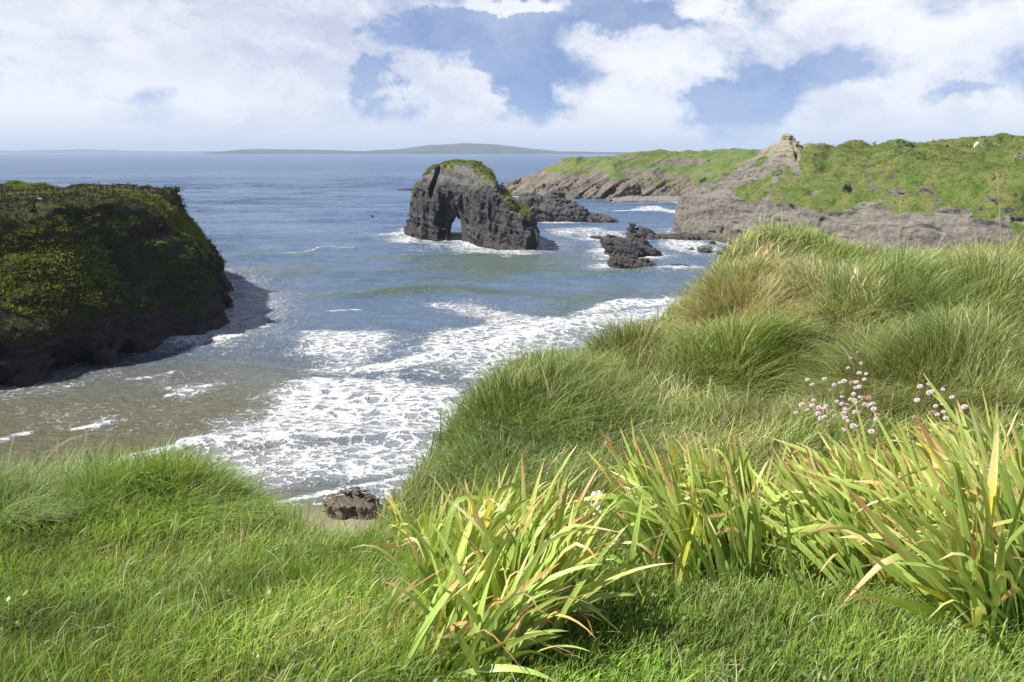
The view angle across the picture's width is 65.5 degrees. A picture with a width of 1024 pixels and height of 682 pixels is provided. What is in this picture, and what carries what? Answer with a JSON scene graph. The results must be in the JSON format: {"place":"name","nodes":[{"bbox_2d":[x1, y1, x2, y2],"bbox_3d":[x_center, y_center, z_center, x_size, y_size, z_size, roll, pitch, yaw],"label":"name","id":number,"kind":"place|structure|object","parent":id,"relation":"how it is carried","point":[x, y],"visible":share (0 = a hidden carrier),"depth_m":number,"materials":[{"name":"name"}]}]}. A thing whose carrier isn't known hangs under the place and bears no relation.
{"place":"outdoors","nodes":[
{"label":"outdoors","id":0,"kind":"place"},
{"bbox_2d":[0,149,218,152],"bbox_3d":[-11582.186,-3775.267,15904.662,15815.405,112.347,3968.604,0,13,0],"label":"hills","id":1,"kind":"structure","parent":0,"point":[69,151],"depth_m":14555.19,"materials":[{"name":"grey"}]},
{"bbox_2d":[0,181,234,386],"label":"headland","id":2,"kind":"structure","parent":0,"point":[110,336],"depth_m":111.63,"materials":[{"name":"black stone"}]},
{"bbox_2d":[0,186,136,200],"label":"grass","id":3,"kind":"structure","parent":2,"relation":"on","point":[73,188],"depth_m":123.27,"materials":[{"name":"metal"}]},
{"bbox_2d":[0,180,226,320],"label":"headland grass","id":4,"kind":"structure","parent":2,"relation":"on","point":[186,222],"depth_m":110.17,"materials":[{"name":"green plant"}]},
{"bbox_2d":[0,180,227,347],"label":"headland heather","id":5,"kind":"object","parent":2,"relation":"on","point":[46,196],"visible":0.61,"depth_m":121.33,"materials":[{"name":"green plant"}]},
{"bbox_2d":[279,504,387,537],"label":"beach","id":6,"kind":"structure","parent":0,"point":[319,507],"depth_m":61.76,"materials":[{"name":"beige sand"}]},
{"bbox_2d":[323,486,380,519],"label":"beach rock","id":7,"kind":"object","parent":6,"relation":"on","point":[350,504],"visible":0.84,"depth_m":62.10,"materials":[{"name":"grey stone"}]},
{"bbox_2d":[0,153,734,504],"bbox_3d":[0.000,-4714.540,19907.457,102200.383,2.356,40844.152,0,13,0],"label":"sea","id":8,"kind":"structure","parent":0,"point":[332,347],"depth_m":138.58,"materials":[{"name":"liquid"}]},
{"bbox_2d":[397,188,413,190],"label":"reef rock","id":9,"kind":"object","parent":8,"relation":"in","point":[408,189],"visible":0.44,"depth_m":581.33,"materials":[{"name":"grey stone"}]},
{"bbox_2d":[403,159,540,249],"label":"sea arch","id":10,"kind":"structure","parent":8,"relation":"in","point":[481,203],"depth_m":246.66,"materials":[{"name":"grey stone"}]},
{"bbox_2d":[518,190,618,222],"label":"rock","id":11,"kind":"object","parent":8,"relation":"in","point":[554,206],"visible":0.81,"depth_m":322.38,"materials":[{"name":"grey stone"}]},
{"bbox_2d":[590,235,601,238],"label":"reef rock","id":12,"kind":"object","parent":8,"relation":"in","point":[595,237],"visible":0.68,"depth_m":262.39,"materials":[{"name":"grey stone"}]},
{"bbox_2d":[600,233,661,256],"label":"reef rock","id":13,"kind":"object","parent":8,"relation":"in","point":[636,244],"visible":0.8,"depth_m":218.79,"materials":[{"name":"grey stone"}]},
{"bbox_2d":[607,252,656,268],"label":"reef rock","id":14,"kind":"object","parent":8,"relation":"in","point":[621,261],"visible":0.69,"depth_m":196.27,"materials":[{"name":"grey stone"}]},
{"bbox_2d":[626,222,655,235],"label":"reef rock","id":15,"kind":"object","parent":8,"relation":"in","point":[631,228],"visible":0.53,"depth_m":260.50,"materials":[{"name":"grey stone"}]},
{"bbox_2d":[638,232,711,239],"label":"reef rock","id":16,"kind":"object","parent":8,"relation":"in","point":[676,236],"visible":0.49,"depth_m":256.69,"materials":[{"name":"grey stone"}]},
{"bbox_2d":[671,263,688,265],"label":"reef rock","id":17,"kind":"object","parent":8,"relation":"in","point":[678,264],"visible":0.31,"depth_m":196.30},
{"bbox_2d":[697,245,712,252],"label":"boulder","id":18,"kind":"object","parent":8,"relation":"in","point":[703,249],"visible":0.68,"depth_m":223.24,"materials":[{"name":"grey stone"}]},
{"bbox_2d":[201,143,631,153],"bbox_3d":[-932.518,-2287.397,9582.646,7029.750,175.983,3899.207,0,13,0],"label":"hills","id":19,"kind":"structure","parent":0,"point":[465,148],"depth_m":8203.12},
{"bbox_2d":[0,232,1023,681],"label":"ground","id":20,"kind":"structure","parent":0,"point":[422,486],"depth_m":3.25,"materials":[{"name":"green plant"}]},
{"bbox_2d":[0,450,164,531],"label":"grass tussock","id":21,"kind":"object","parent":20,"relation":"on","point":[13,516],"depth_m":5.09,"materials":[{"name":"green plant"}]},
{"bbox_2d":[30,444,202,514],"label":"grass tussock","id":22,"kind":"object","parent":20,"relation":"on","point":[65,495],"depth_m":5.28,"materials":[{"name":"green plant"}]},
{"bbox_2d":[62,423,336,537],"bbox_3d":[-2.082,1.064,5.555,2.009,1.071,1.868,0,13,0],"label":"grass tussock","id":23,"kind":"object","parent":20,"relation":"on","point":[183,467],"depth_m":5.35,"materials":[{"name":"green plant"}]},
{"bbox_2d":[328,519,357,544],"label":"iris clump","id":24,"kind":"object","parent":20,"relation":"on","point":[343,531],"visible":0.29,"depth_m":4.92,"materials":[{"name":"green plant"}]},
{"bbox_2d":[375,490,464,559],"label":"iris clump","id":25,"kind":"object","parent":20,"relation":"on","point":[399,522],"visible":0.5,"depth_m":4.50,"materials":[{"name":"green plant"}]},
{"bbox_2d":[388,449,611,565],"bbox_3d":[-0.120,0.863,3.859,0.977,0.810,0.979,-12,18,-40],"label":"iris clump","id":26,"kind":"object","parent":20,"relation":"on","point":[459,521],"visible":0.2,"depth_m":3.82,"materials":[{"name":"green plant"}]},
{"bbox_2d":[412,413,594,508],"bbox_3d":[-0.059,0.937,6.500,1.722,0.454,1.626,0,13,0],"label":"grass tussock","id":27,"kind":"object","parent":20,"relation":"on","point":[484,452],"depth_m":6.43,"materials":[{"name":"green plant"}]},
{"bbox_2d":[0,209,1023,542],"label":"bank grass","id":28,"kind":"structure","parent":20,"relation":"on","point":[714,403],"depth_m":6.45,"materials":[{"name":"green plant"}]},
{"bbox_2d":[2,257,1023,681],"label":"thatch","id":29,"kind":"object","parent":20,"relation":"on","point":[422,563],"visible":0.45,"depth_m":2.98,"materials":[{"name":"green plant"}]},
{"bbox_2d":[350,445,698,681],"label":"iris clump","id":30,"kind":"object","parent":20,"relation":"on","point":[500,589],"visible":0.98,"depth_m":2.71,"materials":[{"name":"green plant"}]},
{"bbox_2d":[422,338,694,460],"bbox_3d":[0.446,0.508,7.478,2.707,1.038,2.840,0,13,0],"label":"grass tussock","id":31,"kind":"object","parent":20,"relation":"on","point":[471,414],"depth_m":7.12,"materials":[{"name":"green plant"}]},
{"bbox_2d":[507,342,626,374],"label":"grass tussock","id":32,"kind":"object","parent":20,"relation":"on","point":[583,363],"depth_m":8.41,"materials":[{"name":"green plant"}]},
{"bbox_2d":[589,490,600,514],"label":"flower","id":33,"kind":"object","parent":20,"relation":"on","point":[593,494],"visible":0.28,"depth_m":4.53,"materials":[{"name":"white plant"}]},
{"bbox_2d":[565,311,691,370],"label":"grass tussock","id":34,"kind":"object","parent":20,"relation":"on","point":[637,334],"depth_m":8.81,"materials":[{"name":"green plant"}]},
{"bbox_2d":[621,493,674,614],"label":"iris clump","id":35,"kind":"object","parent":20,"relation":"on","point":[631,557],"visible":0.88,"depth_m":3.03,"materials":[{"name":"green plant"}]},
{"bbox_2d":[552,414,789,591],"bbox_3d":[0.741,0.724,3.697,1.064,0.805,1.151,4,14,17],"label":"iris clump","id":36,"kind":"object","parent":20,"relation":"on","point":[731,499],"visible":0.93,"depth_m":3.51,"materials":[{"name":"green plant"}]},
{"bbox_2d":[672,490,739,589],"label":"iris clump","id":37,"kind":"object","parent":20,"relation":"on","point":[680,572],"visible":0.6,"depth_m":3.32,"materials":[{"name":"green plant"}]},
{"bbox_2d":[661,248,792,323],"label":"grass tussock","id":38,"kind":"object","parent":20,"relation":"on","point":[732,269],"depth_m":9.11,"materials":[{"name":"green plant"}]},
{"bbox_2d":[641,289,858,412],"bbox_3d":[2.164,0.171,7.792,2.247,1.437,2.232,-10,16,-35],"label":"grass tussock","id":39,"kind":"object","parent":20,"relation":"on","point":[768,334],"depth_m":7.72,"materials":[{"name":"green plant"}]},
{"bbox_2d":[656,250,847,344],"bbox_3d":[2.636,-0.416,8.640,2.412,0.994,2.264,0,13,0],"label":"grass tussock","id":40,"kind":"object","parent":20,"relation":"on","point":[770,294],"depth_m":8.70,"materials":[{"name":"green plant"}]},
{"bbox_2d":[755,238,778,259],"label":"bleached tuft","id":41,"kind":"object","parent":20,"relation":"on","point":[769,249],"visible":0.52,"depth_m":9.53,"materials":[{"name":"beige plant"}]},
{"bbox_2d":[748,491,828,610],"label":"iris clump","id":42,"kind":"object","parent":20,"relation":"on","point":[793,566],"visible":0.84,"depth_m":3.10,"materials":[{"name":"green plant"}]},
{"bbox_2d":[842,423,856,446],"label":"thrift flower","id":43,"kind":"object","parent":20,"relation":"on","point":[853,426],"visible":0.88,"depth_m":4.94,"materials":[{"name":"pink plant"}]},
{"bbox_2d":[766,250,947,326],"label":"grass tussock","id":44,"kind":"object","parent":20,"relation":"on","point":[828,306],"depth_m":8.28,"materials":[{"name":"green plant"}]},
{"bbox_2d":[831,259,896,301],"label":"bleached tuft","id":45,"kind":"object","parent":20,"relation":"on","point":[867,275],"visible":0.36,"depth_m":8.13,"materials":[{"name":"beige plant"}]},
{"bbox_2d":[864,429,874,453],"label":"thrift flower","id":46,"kind":"object","parent":20,"relation":"on","point":[871,431],"visible":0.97,"depth_m":4.90,"materials":[{"name":"pink plant"}]},
{"bbox_2d":[849,281,895,312],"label":"bleached tuft","id":47,"kind":"object","parent":20,"relation":"on","point":[866,296],"visible":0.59,"depth_m":7.93,"materials":[{"name":"beige plant"}]},
{"bbox_2d":[735,394,1023,596],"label":"iris clump","id":48,"kind":"object","parent":20,"relation":"on","point":[818,502],"visible":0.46,"depth_m":3.39,"materials":[{"name":"green plant"}]},
{"bbox_2d":[753,286,1023,419],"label":"grass tussock","id":49,"kind":"object","parent":20,"relation":"on","point":[924,335],"depth_m":6.42,"materials":[{"name":"green plant"}]},
{"bbox_2d":[896,199,901,267],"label":"dry stalk","id":50,"kind":"object","parent":20,"relation":"on","point":[898,234],"visible":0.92,"depth_m":8.39,"materials":[{"name":"plant"}]},
{"bbox_2d":[820,230,998,320],"bbox_3d":[4.030,-0.690,8.091,1.850,0.859,1.689,-8,16,-32],"label":"grass tussock","id":51,"kind":"object","parent":20,"relation":"on","point":[908,285],"depth_m":7.93,"materials":[{"name":"green plant"}]},
{"bbox_2d":[797,397,1023,658],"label":"iris clump","id":52,"kind":"object","parent":20,"relation":"on","point":[971,551],"visible":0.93,"depth_m":2.78,"materials":[{"name":"green plant"}]},
{"bbox_2d":[876,232,1023,325],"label":"grass tussock","id":53,"kind":"object","parent":20,"relation":"on","point":[979,262],"depth_m":7.97,"materials":[{"name":"green plant"}]},
{"bbox_2d":[890,373,1011,478],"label":"iris clump","id":54,"kind":"object","parent":20,"relation":"on","point":[987,427],"visible":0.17,"depth_m":4.28,"materials":[{"name":"green plant"}]},
{"bbox_2d":[955,226,967,289],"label":"dry stalk","id":55,"kind":"object","parent":20,"relation":"on","point":[962,250],"visible":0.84,"depth_m":8.05,"materials":[{"name":"plant"}]},
{"bbox_2d":[911,560,1023,635],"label":"iris clump","id":56,"kind":"object","parent":20,"relation":"on","point":[968,614],"visible":0.25,"depth_m":2.75,"materials":[{"name":"green plant"}]},
{"bbox_2d":[961,404,973,428],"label":"thrift flower","id":57,"kind":"object","parent":20,"relation":"on","point":[964,406],"visible":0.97,"depth_m":5.13,"materials":[{"name":"pink plant"}]},
{"bbox_2d":[996,173,1001,287],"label":"dry stalk","id":58,"kind":"object","parent":20,"relation":"on","point":[1000,233],"visible":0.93,"depth_m":7.81,"materials":[{"name":"plant"}]},
{"bbox_2d":[0,0,1023,151],"label":"sky","id":59,"kind":"structure","parent":0,"point":[121,75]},
{"bbox_2d":[500,148,761,200],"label":"headland","id":60,"kind":"structure","parent":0,"point":[660,172],"depth_m":487.36,"materials":[{"name":"green plant"}]},
{"bbox_2d":[611,195,679,201],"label":"pebbles","id":61,"kind":"object","parent":60,"relation":"on","point":[636,198],"visible":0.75,"depth_m":463.06,"materials":[{"name":"grey stone"}]},
{"bbox_2d":[670,133,1023,254],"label":"headland","id":62,"kind":"structure","parent":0,"point":[714,214],"depth_m":214.23,"materials":[{"name":"grey stone"}]},
{"bbox_2d":[696,132,1023,234],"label":"headland grass","id":63,"kind":"structure","parent":62,"relation":"on","point":[945,159],"depth_m":217.40,"materials":[{"name":"green plant"}]}
]}

